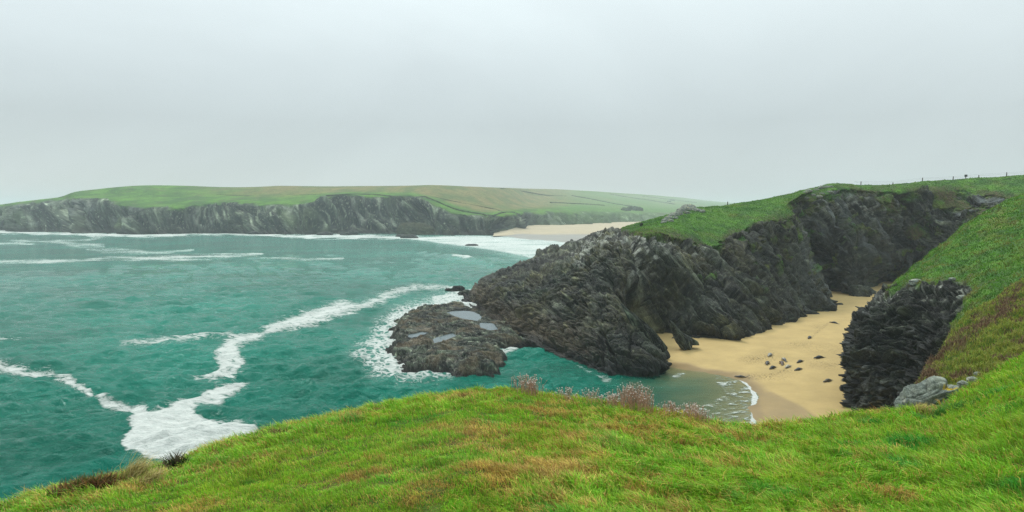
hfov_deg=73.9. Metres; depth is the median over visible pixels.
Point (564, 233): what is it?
beach
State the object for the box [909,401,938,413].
dry grass tuft
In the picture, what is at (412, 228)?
sea rock
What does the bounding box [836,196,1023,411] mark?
headland
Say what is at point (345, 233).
sea rock
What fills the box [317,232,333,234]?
sea rock
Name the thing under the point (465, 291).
sea rock
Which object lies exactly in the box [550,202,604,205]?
hedge
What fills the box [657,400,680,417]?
thrift plant
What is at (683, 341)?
leaning slab
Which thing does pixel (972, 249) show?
slope grass
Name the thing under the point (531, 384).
thrift plant
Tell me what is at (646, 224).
headland turf
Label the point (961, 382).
stone
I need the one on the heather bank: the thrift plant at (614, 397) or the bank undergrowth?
the bank undergrowth
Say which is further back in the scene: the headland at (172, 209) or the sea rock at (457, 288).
the headland at (172, 209)
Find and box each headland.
[0,185,732,235]
[461,175,1023,378]
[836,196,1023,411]
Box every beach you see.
[493,222,637,241]
[648,281,892,424]
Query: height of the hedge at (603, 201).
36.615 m
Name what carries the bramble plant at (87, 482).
on the grassy clifftop
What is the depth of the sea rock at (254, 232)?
719.13 m
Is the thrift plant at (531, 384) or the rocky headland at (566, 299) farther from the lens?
the rocky headland at (566, 299)
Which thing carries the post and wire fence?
on the headland turf
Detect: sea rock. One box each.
[248,231,261,233]
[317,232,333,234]
[340,232,351,234]
[349,230,359,234]
[396,222,435,234]
[400,234,417,237]
[450,285,464,291]
[457,289,469,295]
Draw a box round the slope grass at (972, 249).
[885,193,1023,331]
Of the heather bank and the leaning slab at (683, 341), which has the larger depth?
the leaning slab at (683, 341)
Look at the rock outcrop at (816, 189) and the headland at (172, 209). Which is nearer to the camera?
the rock outcrop at (816, 189)
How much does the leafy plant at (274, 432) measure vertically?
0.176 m
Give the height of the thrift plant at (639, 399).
0.577 m
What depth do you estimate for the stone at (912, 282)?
83.55 m
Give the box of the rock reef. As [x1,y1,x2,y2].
[385,301,530,377]
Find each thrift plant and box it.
[511,374,546,396]
[553,387,578,401]
[582,387,603,403]
[600,389,622,406]
[617,381,657,414]
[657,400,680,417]
[681,402,712,422]
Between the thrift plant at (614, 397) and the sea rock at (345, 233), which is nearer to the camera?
the thrift plant at (614, 397)
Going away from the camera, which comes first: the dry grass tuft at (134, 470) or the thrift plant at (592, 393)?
the dry grass tuft at (134, 470)
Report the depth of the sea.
136.61 m
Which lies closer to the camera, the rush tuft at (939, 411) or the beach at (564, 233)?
the rush tuft at (939, 411)
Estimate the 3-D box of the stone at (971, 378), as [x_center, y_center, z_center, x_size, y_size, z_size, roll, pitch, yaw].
[11.660,3.140,17.254,0.262,0.170,0.194,0,4,0]
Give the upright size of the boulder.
1.482 m
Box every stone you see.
[908,279,920,286]
[957,380,967,387]
[966,376,977,382]
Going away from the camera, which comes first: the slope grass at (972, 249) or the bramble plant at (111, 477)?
the bramble plant at (111, 477)
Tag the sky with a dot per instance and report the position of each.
(731, 101)
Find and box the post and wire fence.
[860,172,1016,184]
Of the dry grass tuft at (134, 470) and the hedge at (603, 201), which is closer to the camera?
the dry grass tuft at (134, 470)
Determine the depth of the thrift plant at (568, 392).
9.33 m
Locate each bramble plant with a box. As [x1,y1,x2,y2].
[42,476,89,498]
[63,470,114,490]
[86,466,127,490]
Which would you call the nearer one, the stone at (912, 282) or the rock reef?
the stone at (912, 282)
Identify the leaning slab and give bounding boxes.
[620,303,667,351]
[666,318,698,349]
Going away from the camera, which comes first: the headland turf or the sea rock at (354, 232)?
the headland turf
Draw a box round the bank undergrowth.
[901,277,1023,407]
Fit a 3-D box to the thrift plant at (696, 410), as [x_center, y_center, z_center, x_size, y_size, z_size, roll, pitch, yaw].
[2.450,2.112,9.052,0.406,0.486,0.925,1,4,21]
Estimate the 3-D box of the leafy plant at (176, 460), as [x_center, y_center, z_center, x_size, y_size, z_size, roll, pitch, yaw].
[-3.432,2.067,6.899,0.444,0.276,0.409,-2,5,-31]
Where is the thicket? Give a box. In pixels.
[621,206,642,210]
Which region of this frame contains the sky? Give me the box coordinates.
[0,0,1023,204]
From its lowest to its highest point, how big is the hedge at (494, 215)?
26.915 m
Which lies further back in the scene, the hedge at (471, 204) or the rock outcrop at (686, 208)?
the hedge at (471, 204)
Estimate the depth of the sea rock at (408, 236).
621.52 m
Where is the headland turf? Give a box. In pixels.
[621,175,1023,278]
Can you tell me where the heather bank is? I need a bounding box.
[904,280,1023,407]
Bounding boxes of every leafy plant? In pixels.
[156,449,194,469]
[257,425,291,438]
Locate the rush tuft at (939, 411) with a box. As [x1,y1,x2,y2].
[925,396,978,416]
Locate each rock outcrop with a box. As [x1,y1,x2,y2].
[661,204,704,222]
[802,185,833,198]
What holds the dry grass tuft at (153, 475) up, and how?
on the grassy clifftop
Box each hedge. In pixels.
[326,194,514,216]
[436,197,501,211]
[500,188,554,195]
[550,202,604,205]
[572,195,637,206]
[612,194,673,203]
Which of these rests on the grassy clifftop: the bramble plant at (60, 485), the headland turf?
the bramble plant at (60, 485)
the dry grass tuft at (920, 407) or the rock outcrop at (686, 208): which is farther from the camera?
the rock outcrop at (686, 208)
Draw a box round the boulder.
[894,376,958,408]
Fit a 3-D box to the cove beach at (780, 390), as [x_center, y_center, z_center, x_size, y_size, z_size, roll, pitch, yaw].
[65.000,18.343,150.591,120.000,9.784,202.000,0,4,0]
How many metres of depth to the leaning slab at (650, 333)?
113.59 m
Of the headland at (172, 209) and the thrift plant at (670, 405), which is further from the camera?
the headland at (172, 209)
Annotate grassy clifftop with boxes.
[23,358,1023,511]
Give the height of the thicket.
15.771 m
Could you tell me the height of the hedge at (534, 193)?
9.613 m
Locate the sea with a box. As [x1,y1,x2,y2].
[0,230,757,500]
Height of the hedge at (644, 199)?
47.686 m
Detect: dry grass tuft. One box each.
[113,446,162,482]
[130,462,168,489]
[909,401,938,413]

